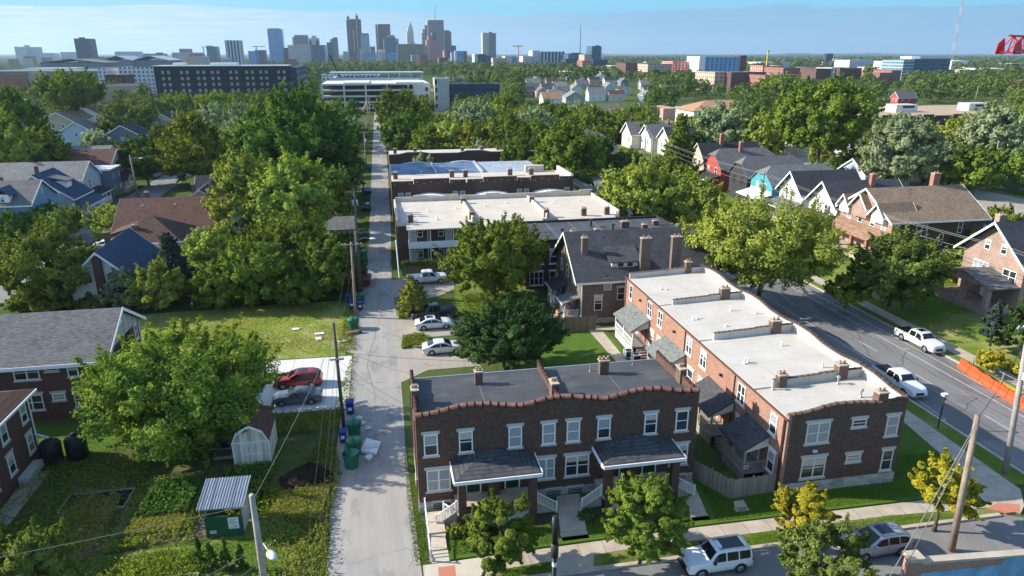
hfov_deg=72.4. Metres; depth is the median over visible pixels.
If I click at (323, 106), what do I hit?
tree
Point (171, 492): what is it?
weeds
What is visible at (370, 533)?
alley
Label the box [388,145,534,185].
parapet row house
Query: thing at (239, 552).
arborvitae
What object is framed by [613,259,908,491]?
corner row house
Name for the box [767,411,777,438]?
window
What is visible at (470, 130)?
tree
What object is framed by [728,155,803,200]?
black house
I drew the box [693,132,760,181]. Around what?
dark roof house
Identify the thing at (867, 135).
tree
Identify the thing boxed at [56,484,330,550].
weeds
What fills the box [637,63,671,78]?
cream apartments
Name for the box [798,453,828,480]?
window
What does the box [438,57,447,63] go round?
city block
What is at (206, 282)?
tree
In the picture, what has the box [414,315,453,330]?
parked car
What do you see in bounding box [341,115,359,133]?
tree
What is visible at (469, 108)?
tree
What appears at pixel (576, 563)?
verge path
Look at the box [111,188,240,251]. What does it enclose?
brown roof house
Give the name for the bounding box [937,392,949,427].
street light
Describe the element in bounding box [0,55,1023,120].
distant woods
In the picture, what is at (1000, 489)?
sidewalk
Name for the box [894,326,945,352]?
pickup truck
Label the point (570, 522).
front walks
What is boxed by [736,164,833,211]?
turquoise house
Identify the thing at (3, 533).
tree
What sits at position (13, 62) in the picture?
city block
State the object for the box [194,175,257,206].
gray roof bungalow
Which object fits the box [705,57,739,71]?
blue apartments
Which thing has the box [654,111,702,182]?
tree
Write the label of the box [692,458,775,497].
board fence
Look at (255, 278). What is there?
tree
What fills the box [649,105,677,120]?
pink brick hall
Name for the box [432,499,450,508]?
basement window
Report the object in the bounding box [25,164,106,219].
porch house
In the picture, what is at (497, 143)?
tree
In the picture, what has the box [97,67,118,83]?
white apartments
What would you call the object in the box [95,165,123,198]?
flat roof house
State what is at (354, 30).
tower
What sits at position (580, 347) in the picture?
back lawn
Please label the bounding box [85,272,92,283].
window
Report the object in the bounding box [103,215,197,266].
hip roof house
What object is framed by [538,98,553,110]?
tree
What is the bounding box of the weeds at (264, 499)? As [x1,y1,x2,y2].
[223,407,342,575]
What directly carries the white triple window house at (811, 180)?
on the raised lawn at (952, 323)
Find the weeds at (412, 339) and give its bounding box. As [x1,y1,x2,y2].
[397,290,521,348]
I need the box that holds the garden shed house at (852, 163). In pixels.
[836,158,909,186]
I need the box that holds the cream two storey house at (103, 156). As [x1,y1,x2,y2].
[36,149,135,192]
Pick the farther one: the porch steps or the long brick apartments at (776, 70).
the long brick apartments at (776, 70)
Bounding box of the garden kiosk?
[196,475,250,538]
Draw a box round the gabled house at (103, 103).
[97,101,125,118]
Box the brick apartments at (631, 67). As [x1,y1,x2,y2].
[616,62,646,77]
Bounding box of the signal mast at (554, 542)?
[551,515,558,575]
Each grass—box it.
[57,472,326,575]
[455,271,537,312]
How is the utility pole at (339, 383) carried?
on the alley edge
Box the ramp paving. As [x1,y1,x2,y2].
[438,565,455,575]
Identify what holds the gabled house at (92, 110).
on the ground at (708, 456)
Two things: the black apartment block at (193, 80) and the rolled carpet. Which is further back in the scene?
the black apartment block at (193, 80)
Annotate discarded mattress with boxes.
[361,438,380,454]
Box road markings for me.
[576,179,1023,429]
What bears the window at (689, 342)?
in the corner row house at (794, 404)
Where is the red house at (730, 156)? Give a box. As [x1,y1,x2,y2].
[697,141,774,191]
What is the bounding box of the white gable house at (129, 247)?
[62,227,159,308]
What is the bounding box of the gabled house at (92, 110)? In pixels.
[81,105,102,121]
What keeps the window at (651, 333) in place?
in the corner row house at (794, 404)
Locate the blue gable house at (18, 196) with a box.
[0,175,59,237]
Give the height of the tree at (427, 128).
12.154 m
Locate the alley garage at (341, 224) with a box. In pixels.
[327,216,354,241]
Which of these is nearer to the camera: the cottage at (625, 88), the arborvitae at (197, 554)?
the arborvitae at (197, 554)
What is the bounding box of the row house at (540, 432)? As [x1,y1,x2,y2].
[409,350,699,526]
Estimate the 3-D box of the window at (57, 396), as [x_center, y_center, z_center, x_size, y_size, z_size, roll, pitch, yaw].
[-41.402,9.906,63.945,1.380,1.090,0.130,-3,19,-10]
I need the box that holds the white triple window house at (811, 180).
[764,169,860,220]
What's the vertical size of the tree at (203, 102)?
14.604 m
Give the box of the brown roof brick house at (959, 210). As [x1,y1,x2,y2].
[822,171,991,258]
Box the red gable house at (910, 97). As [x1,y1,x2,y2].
[890,91,916,103]
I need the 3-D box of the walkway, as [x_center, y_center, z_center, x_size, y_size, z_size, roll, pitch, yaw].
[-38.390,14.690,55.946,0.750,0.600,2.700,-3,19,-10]
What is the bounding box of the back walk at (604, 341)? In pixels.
[588,327,626,361]
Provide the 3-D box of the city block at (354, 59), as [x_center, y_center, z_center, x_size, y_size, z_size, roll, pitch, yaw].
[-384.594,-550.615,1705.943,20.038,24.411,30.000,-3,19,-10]
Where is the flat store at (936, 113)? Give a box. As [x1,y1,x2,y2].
[858,102,1003,125]
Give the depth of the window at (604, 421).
51.88 m
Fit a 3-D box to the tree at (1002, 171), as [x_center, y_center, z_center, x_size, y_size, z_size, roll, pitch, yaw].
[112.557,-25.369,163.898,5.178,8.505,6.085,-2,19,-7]
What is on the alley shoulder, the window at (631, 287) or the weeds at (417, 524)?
the weeds at (417, 524)
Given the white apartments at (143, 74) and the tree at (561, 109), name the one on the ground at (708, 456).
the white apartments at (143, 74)
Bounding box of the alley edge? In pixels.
[330,304,358,531]
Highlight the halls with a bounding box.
[747,60,874,67]
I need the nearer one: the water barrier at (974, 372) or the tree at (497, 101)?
the water barrier at (974, 372)
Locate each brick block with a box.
[513,215,676,288]
[750,65,782,71]
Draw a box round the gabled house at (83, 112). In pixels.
[64,108,94,121]
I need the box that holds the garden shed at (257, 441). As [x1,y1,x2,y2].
[231,403,277,464]
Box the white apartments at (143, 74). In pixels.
[118,66,156,93]
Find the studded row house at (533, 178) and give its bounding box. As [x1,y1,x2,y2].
[390,165,573,225]
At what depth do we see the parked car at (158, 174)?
188.88 m
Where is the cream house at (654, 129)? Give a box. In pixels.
[639,119,673,151]
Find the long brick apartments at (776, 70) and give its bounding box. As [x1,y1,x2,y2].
[764,67,814,74]
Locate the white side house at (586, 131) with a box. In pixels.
[584,129,619,166]
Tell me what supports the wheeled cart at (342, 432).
on the alley at (370, 533)
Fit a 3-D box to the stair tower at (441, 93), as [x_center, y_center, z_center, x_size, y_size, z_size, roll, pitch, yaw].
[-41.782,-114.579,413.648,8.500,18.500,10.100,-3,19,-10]
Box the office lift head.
[900,56,920,58]
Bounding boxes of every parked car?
[92,239,110,248]
[151,172,161,177]
[271,385,322,406]
[273,367,322,389]
[362,202,370,210]
[364,187,371,193]
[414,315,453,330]
[421,338,461,355]
[677,534,754,575]
[836,521,914,560]
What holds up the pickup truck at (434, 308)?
on the alley shoulder
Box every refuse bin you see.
[342,445,359,469]
[345,434,361,454]
[346,417,360,435]
[347,316,358,329]
[356,291,364,304]
[361,231,369,240]
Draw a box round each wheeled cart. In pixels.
[338,428,346,442]
[344,293,348,302]
[345,398,353,414]
[349,299,353,308]
[357,301,362,309]
[360,249,367,261]
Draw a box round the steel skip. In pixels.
[362,273,371,286]
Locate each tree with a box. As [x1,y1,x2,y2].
[0,84,61,149]
[0,102,47,162]
[0,199,58,237]
[0,218,97,311]
[0,225,23,295]
[0,294,28,312]
[0,516,91,575]
[0,522,26,565]
[4,125,72,161]
[24,290,73,311]
[30,66,106,111]
[31,202,83,234]
[57,106,82,110]
[69,312,290,468]
[71,291,113,309]
[78,128,115,146]
[78,202,117,239]
[92,96,159,132]
[92,266,141,309]
[111,133,163,185]
[114,187,121,196]
[119,255,189,311]
[145,122,170,139]
[150,231,201,302]
[151,91,197,114]
[151,105,229,183]
[171,109,185,116]
[181,221,243,275]
[185,261,247,310]
[191,89,231,122]
[191,96,213,122]
[194,151,221,174]
[195,101,225,127]
[200,146,278,239]
[209,230,298,311]
[213,101,227,119]
[218,128,231,141]
[219,120,237,141]
[221,103,244,120]
[221,110,310,191]
[222,101,247,122]
[222,116,243,133]
[223,78,365,191]
[224,101,247,106]
[231,95,249,104]
[235,204,336,276]
[237,146,339,250]
[242,109,257,121]
[243,92,267,117]
[246,103,257,110]
[266,260,329,308]
[296,233,349,300]
[300,164,361,223]
[303,139,320,156]
[316,98,334,109]
[320,134,368,189]
[322,239,367,289]
[325,245,355,294]
[332,106,351,127]
[336,232,363,252]
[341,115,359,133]
[344,100,361,121]
[348,124,369,143]
[372,86,423,124]
[376,106,429,150]
[397,275,431,317]
[404,131,442,149]
[406,122,446,148]
[412,96,432,113]
[412,152,433,162]
[418,94,436,113]
[418,107,435,119]
[430,116,472,149]
[431,113,452,126]
[434,210,550,301]
[441,97,498,126]
[447,290,570,370]
[453,97,466,113]
[458,117,494,148]
[459,488,545,575]
[470,137,491,148]
[474,107,529,146]
[488,91,507,108]
[489,126,547,149]
[494,102,515,115]
[497,94,519,112]
[500,139,529,160]
[513,103,528,112]
[515,104,557,132]
[521,114,550,138]
[527,118,607,185]
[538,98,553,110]
[545,104,562,118]
[551,102,572,124]
[553,102,570,116]
[558,113,582,127]
[566,98,582,118]
[572,104,585,116]
[573,99,589,110]
[574,112,598,127]
[576,130,619,171]
[578,104,609,130]
[585,121,611,136]
[589,108,650,141]
[594,154,681,217]
[596,125,611,138]
[600,470,694,565]
[609,146,645,169]
[612,107,620,117]
[626,106,643,114]
[631,100,646,113]
[634,105,657,120]
[635,117,656,129]
[638,154,676,172]
[645,100,657,108]
[648,108,658,113]
[650,110,661,120]
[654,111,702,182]
[657,167,729,226]
[674,180,858,296]
[675,130,707,161]
[686,114,694,124]
[690,113,700,126]
[693,100,753,141]
[727,112,788,154]
[728,99,748,108]
[739,106,757,119]
[744,99,768,117]
[751,71,811,94]
[755,106,777,119]
[766,71,887,163]
[769,96,778,110]
[770,480,842,534]
[775,512,880,575]
[805,146,831,163]
[822,270,877,308]
[825,155,847,169]
[833,139,866,163]
[846,222,962,312]
[854,110,950,183]
[857,131,870,151]
[878,117,887,122]
[902,139,974,185]
[907,447,991,531]
[936,247,964,282]
[938,112,968,145]
[939,114,974,147]
[939,143,1010,195]
[943,157,976,186]
[950,227,977,251]
[954,100,1023,164]
[977,162,1007,191]
[978,299,1011,345]
[985,202,1023,224]
[985,294,1023,358]
[1003,147,1023,194]
[1004,148,1023,189]
[1014,102,1023,126]
[1017,113,1023,126]
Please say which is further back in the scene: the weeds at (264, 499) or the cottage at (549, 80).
the cottage at (549, 80)
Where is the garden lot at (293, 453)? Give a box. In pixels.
[0,396,336,575]
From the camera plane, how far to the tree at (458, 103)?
289.33 m
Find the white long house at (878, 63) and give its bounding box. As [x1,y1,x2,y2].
[873,61,881,68]
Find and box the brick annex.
[104,74,134,84]
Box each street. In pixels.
[0,173,190,302]
[566,514,1023,575]
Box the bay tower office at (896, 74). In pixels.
[873,70,901,83]
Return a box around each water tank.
[38,437,64,465]
[63,432,89,461]
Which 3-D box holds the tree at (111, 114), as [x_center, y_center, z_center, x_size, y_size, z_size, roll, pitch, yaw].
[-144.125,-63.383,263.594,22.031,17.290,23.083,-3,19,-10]
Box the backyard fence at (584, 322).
[546,315,595,331]
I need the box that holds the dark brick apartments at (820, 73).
[800,68,830,80]
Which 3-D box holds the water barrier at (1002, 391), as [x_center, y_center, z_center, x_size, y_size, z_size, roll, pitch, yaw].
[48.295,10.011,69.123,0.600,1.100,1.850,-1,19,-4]
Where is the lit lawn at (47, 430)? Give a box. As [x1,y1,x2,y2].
[35,423,133,458]
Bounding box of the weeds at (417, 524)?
[389,246,429,564]
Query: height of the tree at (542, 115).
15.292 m
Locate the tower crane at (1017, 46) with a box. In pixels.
[994,35,1023,53]
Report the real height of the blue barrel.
0.550 m
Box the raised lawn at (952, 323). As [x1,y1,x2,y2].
[512,108,1023,376]
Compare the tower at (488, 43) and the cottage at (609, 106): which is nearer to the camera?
the cottage at (609, 106)
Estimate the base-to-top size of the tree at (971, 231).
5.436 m
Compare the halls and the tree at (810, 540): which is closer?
the tree at (810, 540)
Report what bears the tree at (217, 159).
on the ground at (708, 456)
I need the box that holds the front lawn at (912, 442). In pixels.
[442,422,982,561]
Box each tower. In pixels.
[14,45,42,63]
[38,52,77,62]
[74,37,98,61]
[115,52,142,59]
[143,53,167,56]
[172,49,204,60]
[206,46,220,62]
[225,40,244,64]
[248,50,267,64]
[267,28,284,63]
[283,48,288,64]
[288,44,311,61]
[292,35,308,45]
[309,36,319,45]
[311,45,327,63]
[327,42,334,61]
[330,37,338,57]
[343,49,374,61]
[346,14,361,60]
[361,33,369,52]
[370,47,375,56]
[375,24,390,51]
[375,50,396,60]
[383,35,398,59]
[397,44,423,61]
[407,23,414,43]
[411,54,427,63]
[421,20,443,56]
[426,32,440,62]
[433,78,449,110]
[443,51,450,57]
[444,30,451,52]
[450,51,466,61]
[472,54,490,65]
[481,32,495,57]
[491,56,517,66]
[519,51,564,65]
[561,53,580,68]
[577,54,607,66]
[586,45,601,58]
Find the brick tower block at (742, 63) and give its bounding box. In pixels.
[731,55,746,71]
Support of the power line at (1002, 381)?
attached to the utility pole at (1011, 434)
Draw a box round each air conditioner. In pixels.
[623,348,632,357]
[631,352,640,359]
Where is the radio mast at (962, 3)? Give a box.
[950,1,963,58]
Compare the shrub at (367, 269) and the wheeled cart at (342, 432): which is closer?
the wheeled cart at (342, 432)
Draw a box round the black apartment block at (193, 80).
[152,63,307,97]
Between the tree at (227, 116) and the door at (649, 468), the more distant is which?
the tree at (227, 116)
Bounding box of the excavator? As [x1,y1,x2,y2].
[360,101,371,113]
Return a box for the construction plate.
[997,381,1023,394]
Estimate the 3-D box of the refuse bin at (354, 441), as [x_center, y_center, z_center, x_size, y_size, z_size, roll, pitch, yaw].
[-13.284,13.254,58.894,1.428,1.449,1.428,-3,19,-10]
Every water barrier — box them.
[957,359,970,372]
[966,365,982,380]
[977,373,994,389]
[990,381,1009,398]
[1005,390,1023,407]
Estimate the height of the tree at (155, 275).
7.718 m
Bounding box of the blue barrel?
[221,439,228,447]
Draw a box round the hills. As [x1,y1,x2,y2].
[0,53,1023,56]
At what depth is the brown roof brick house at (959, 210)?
110.03 m
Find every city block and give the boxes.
[8,59,19,65]
[22,58,33,66]
[23,56,36,64]
[41,57,51,61]
[186,57,195,64]
[195,57,209,64]
[222,58,231,62]
[287,59,296,66]
[299,57,309,63]
[332,58,342,62]
[349,57,357,61]
[366,57,375,63]
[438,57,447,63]
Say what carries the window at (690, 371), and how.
in the corner row house at (794, 404)
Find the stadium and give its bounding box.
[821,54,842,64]
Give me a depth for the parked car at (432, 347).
78.19 m
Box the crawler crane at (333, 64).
[329,54,339,75]
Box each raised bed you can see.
[57,487,134,515]
[124,478,204,539]
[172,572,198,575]
[213,447,232,459]
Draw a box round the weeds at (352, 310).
[334,212,369,409]
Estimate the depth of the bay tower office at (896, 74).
762.70 m
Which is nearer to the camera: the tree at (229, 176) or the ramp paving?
the ramp paving
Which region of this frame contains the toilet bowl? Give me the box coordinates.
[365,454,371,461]
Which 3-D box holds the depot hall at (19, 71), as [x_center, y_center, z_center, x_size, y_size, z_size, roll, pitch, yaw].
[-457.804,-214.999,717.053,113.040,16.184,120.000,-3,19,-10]
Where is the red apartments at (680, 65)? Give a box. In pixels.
[662,61,688,71]
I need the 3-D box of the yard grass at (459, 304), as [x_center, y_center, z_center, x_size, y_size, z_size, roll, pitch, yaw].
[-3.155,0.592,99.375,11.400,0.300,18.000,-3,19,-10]
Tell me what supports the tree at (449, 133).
on the ground at (708, 456)
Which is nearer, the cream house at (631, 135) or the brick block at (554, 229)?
the brick block at (554, 229)
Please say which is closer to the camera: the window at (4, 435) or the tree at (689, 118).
the window at (4, 435)
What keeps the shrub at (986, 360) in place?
on the raised lawn at (952, 323)
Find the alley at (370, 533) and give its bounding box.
[326,112,421,575]
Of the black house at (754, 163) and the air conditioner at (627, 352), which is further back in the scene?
the black house at (754, 163)
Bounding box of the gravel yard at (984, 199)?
[797,157,1023,216]
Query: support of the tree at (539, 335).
on the ground at (708, 456)
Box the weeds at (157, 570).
[0,440,280,575]
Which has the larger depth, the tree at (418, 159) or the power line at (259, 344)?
the tree at (418, 159)
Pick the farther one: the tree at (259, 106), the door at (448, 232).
the tree at (259, 106)
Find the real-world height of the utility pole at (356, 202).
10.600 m
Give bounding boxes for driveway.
[231,356,351,413]
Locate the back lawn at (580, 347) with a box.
[516,331,629,368]
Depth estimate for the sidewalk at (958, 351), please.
82.55 m
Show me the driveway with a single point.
(268, 392)
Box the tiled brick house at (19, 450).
[0,388,49,505]
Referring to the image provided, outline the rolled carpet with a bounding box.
[346,329,361,334]
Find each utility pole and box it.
[129,155,142,196]
[249,493,276,575]
[330,322,345,427]
[340,242,361,315]
[349,189,360,230]
[354,231,375,291]
[360,151,365,195]
[361,132,367,165]
[643,125,646,157]
[649,136,657,160]
[759,171,769,191]
[948,414,980,552]
[1002,325,1023,473]
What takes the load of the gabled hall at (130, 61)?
on the ground at (708, 456)
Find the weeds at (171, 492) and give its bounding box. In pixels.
[134,465,271,519]
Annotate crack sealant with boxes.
[358,296,1023,443]
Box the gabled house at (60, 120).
[46,109,90,135]
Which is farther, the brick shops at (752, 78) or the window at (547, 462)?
the brick shops at (752, 78)
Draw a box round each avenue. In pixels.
[430,89,1023,470]
[573,183,1023,485]
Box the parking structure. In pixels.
[321,71,430,110]
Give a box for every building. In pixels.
[643,61,656,63]
[674,100,754,121]
[900,549,1023,575]
[998,63,1023,65]
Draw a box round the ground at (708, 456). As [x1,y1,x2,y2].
[0,54,1023,575]
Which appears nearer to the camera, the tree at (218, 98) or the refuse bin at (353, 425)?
the refuse bin at (353, 425)
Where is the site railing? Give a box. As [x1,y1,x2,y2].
[972,358,1023,391]
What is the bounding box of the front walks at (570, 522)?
[556,480,748,539]
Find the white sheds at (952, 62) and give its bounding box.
[949,60,968,68]
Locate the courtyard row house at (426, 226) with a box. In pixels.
[394,189,619,265]
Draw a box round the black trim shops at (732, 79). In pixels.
[711,71,765,91]
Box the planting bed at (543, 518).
[449,496,617,536]
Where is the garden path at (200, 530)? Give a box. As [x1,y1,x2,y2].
[45,473,221,560]
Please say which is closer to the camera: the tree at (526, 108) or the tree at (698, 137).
the tree at (698, 137)
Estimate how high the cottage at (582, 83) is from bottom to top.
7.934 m
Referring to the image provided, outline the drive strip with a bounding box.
[275,411,339,431]
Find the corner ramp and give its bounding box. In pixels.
[987,503,1019,513]
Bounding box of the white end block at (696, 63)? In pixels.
[687,56,705,70]
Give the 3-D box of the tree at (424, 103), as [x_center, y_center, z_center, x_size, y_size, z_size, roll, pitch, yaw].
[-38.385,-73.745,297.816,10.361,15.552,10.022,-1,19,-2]
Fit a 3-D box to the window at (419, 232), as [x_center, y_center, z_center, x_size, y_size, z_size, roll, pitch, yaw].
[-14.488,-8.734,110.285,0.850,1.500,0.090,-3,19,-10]
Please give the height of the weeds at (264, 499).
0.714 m
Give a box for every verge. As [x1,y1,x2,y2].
[502,508,1001,575]
[600,171,1023,392]
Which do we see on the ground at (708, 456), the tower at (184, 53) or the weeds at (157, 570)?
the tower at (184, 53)
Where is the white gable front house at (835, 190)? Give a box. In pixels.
[792,172,902,236]
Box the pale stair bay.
[815,67,835,78]
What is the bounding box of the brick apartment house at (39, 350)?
[0,307,146,420]
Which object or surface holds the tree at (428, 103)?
on the ground at (708, 456)
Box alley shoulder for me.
[392,279,480,439]
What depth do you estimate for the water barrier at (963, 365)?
74.30 m
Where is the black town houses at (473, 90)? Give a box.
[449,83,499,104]
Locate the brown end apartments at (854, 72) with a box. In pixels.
[835,68,861,79]
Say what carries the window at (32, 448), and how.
in the tiled brick house at (19, 450)
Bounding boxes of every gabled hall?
[103,55,146,66]
[134,56,181,66]
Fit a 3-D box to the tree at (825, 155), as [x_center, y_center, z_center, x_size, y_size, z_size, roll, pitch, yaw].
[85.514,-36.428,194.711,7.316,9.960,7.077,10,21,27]
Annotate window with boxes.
[0,423,10,447]
[4,448,18,478]
[13,370,41,382]
[19,403,29,426]
[24,427,36,455]
[28,392,46,411]
[43,369,59,372]
[49,390,67,402]
[66,367,80,378]
[71,389,85,408]
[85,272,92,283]
[132,321,139,340]
[417,230,422,236]
[418,249,423,257]
[421,431,439,458]
[424,465,452,493]
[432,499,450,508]
[438,229,443,235]
[457,427,474,454]
[506,423,523,449]
[529,270,543,286]
[537,454,556,481]
[540,419,557,446]
[545,486,561,495]
[548,269,555,278]
[549,248,556,264]
[563,451,590,478]
[565,417,581,443]
[566,263,568,276]
[567,484,583,493]
[594,296,602,310]
[595,414,612,440]
[604,284,611,289]
[617,287,624,299]
[628,284,632,301]
[642,410,659,435]
[646,300,652,319]
[648,327,654,344]
[656,310,662,329]
[667,440,689,466]
[673,407,690,432]
[679,472,686,480]
[685,335,692,358]
[687,364,693,382]
[698,348,707,371]
[735,381,745,408]
[765,444,776,473]
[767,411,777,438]
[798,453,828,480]
[803,418,832,445]
[844,450,863,464]
[850,415,868,429]
[877,446,895,472]
[880,224,886,230]
[882,412,902,437]
[972,258,988,266]
[984,239,991,249]
[1000,244,1007,254]
[1002,268,1016,283]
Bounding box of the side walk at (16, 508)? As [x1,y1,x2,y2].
[0,471,48,528]
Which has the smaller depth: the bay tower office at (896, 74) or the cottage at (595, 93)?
the cottage at (595, 93)
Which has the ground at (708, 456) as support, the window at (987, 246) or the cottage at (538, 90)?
the cottage at (538, 90)
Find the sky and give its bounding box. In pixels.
[0,0,1023,53]
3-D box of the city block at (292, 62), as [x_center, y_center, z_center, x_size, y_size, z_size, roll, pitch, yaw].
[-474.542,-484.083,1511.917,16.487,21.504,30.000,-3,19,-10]
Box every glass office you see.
[881,60,914,79]
[893,59,950,73]
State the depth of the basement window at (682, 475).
54.61 m
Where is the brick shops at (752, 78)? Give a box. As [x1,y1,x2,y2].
[748,74,796,90]
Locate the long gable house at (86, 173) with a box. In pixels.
[0,161,112,205]
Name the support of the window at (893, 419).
in the corner row house at (794, 404)
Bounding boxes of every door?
[240,443,252,464]
[250,442,262,463]
[410,231,416,241]
[410,250,417,259]
[445,229,451,239]
[466,484,480,492]
[504,479,519,488]
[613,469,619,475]
[641,465,655,472]
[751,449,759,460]
[979,286,984,295]
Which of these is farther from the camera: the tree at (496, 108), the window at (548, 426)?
the tree at (496, 108)
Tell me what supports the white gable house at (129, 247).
on the ground at (708, 456)
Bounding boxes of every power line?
[0,505,249,557]
[113,338,325,349]
[255,335,334,495]
[304,110,366,572]
[315,113,367,571]
[321,104,369,575]
[339,360,412,408]
[339,368,412,415]
[342,352,513,361]
[647,127,1023,252]
[649,133,1023,255]
[651,135,1023,265]
[654,143,1022,274]
[890,424,975,575]
[901,427,975,575]
[980,344,1023,414]
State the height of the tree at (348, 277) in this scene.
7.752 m
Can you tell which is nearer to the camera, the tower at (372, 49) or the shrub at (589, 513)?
the shrub at (589, 513)
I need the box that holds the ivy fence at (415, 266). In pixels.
[395,240,462,277]
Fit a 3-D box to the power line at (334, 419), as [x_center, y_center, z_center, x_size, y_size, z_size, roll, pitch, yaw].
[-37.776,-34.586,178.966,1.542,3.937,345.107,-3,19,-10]
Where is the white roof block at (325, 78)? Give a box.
[321,74,379,82]
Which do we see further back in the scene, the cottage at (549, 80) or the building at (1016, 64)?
the building at (1016, 64)
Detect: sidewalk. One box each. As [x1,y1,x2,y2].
[423,187,1023,575]
[601,170,1023,388]
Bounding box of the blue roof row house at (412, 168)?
[389,160,533,176]
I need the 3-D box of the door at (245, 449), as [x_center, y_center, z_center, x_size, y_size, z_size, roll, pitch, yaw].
[-21.586,13.488,56.857,0.800,1.900,0.070,-3,19,-10]
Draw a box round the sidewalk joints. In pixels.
[528,422,998,562]
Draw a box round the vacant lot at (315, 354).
[138,301,350,359]
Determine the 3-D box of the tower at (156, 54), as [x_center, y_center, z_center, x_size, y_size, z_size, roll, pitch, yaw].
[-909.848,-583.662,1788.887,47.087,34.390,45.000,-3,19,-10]
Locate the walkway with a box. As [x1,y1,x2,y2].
[18,459,43,484]
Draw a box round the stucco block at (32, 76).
[28,72,48,95]
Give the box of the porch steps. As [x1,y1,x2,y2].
[424,497,450,563]
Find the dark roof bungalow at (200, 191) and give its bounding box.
[188,179,245,224]
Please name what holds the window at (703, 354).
in the corner row house at (794, 404)
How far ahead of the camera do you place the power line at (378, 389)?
55.58 m
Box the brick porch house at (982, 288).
[934,212,1023,315]
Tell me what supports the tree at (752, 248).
on the verge avenue at (1015, 477)
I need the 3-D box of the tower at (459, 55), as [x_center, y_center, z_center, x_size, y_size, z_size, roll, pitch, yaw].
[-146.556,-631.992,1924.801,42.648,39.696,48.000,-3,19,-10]
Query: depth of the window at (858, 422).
52.36 m
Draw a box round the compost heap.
[279,462,333,491]
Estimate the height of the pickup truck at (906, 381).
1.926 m
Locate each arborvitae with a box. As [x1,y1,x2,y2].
[191,537,206,567]
[199,541,220,573]
[218,537,235,574]
[235,543,248,572]
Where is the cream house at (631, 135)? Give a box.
[620,117,665,148]
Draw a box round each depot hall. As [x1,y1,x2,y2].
[0,69,98,79]
[19,67,92,68]
[40,59,121,68]
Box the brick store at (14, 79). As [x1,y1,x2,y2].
[0,74,29,96]
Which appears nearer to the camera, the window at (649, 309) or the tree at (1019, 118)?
the window at (649, 309)
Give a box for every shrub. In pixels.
[362,258,368,273]
[446,521,460,537]
[457,521,468,539]
[554,303,569,309]
[577,507,595,520]
[973,348,1012,370]
[1010,361,1020,373]
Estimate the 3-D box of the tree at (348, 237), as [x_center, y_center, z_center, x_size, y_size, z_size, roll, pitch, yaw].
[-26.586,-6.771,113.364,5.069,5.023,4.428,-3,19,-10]
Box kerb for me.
[527,171,1023,575]
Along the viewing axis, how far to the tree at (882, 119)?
267.26 m
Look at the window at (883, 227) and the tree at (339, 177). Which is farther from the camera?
the tree at (339, 177)
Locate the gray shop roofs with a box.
[102,83,149,100]
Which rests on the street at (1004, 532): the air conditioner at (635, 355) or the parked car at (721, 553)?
the parked car at (721, 553)
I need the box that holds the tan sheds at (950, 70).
[949,69,976,72]
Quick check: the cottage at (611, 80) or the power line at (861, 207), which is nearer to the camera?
the power line at (861, 207)
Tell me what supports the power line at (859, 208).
attached to the utility pole at (763, 174)
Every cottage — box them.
[58,119,105,145]
[61,145,113,149]
[101,122,150,148]
[142,117,172,139]
[159,112,177,122]
[445,77,457,83]
[457,75,467,83]
[522,86,535,96]
[525,78,539,87]
[534,84,546,97]
[539,92,562,104]
[540,83,554,89]
[544,77,557,82]
[547,86,566,95]
[552,82,566,85]
[552,86,570,91]
[562,90,584,104]
[570,84,581,93]
[574,80,588,87]
[585,87,605,100]
[587,77,600,84]
[591,104,618,108]
[595,72,604,80]
[602,77,615,83]
[602,81,614,90]
[606,90,625,100]
[615,83,630,94]
[617,76,628,85]
[637,87,650,101]
[638,78,653,89]
[779,142,823,156]
[834,132,879,157]
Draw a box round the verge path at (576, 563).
[556,555,593,571]
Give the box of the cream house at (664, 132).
[656,122,711,154]
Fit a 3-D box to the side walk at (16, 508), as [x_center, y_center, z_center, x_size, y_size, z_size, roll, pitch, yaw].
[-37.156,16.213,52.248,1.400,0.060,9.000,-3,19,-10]
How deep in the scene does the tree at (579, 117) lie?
264.14 m
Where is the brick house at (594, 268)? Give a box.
[544,226,716,322]
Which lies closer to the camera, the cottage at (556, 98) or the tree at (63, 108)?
the tree at (63, 108)
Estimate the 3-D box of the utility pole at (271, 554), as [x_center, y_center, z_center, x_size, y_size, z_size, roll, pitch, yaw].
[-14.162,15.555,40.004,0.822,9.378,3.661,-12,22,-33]
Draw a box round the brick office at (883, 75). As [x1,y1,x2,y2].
[861,72,891,84]
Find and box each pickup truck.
[406,269,446,283]
[409,302,457,319]
[871,364,927,397]
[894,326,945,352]

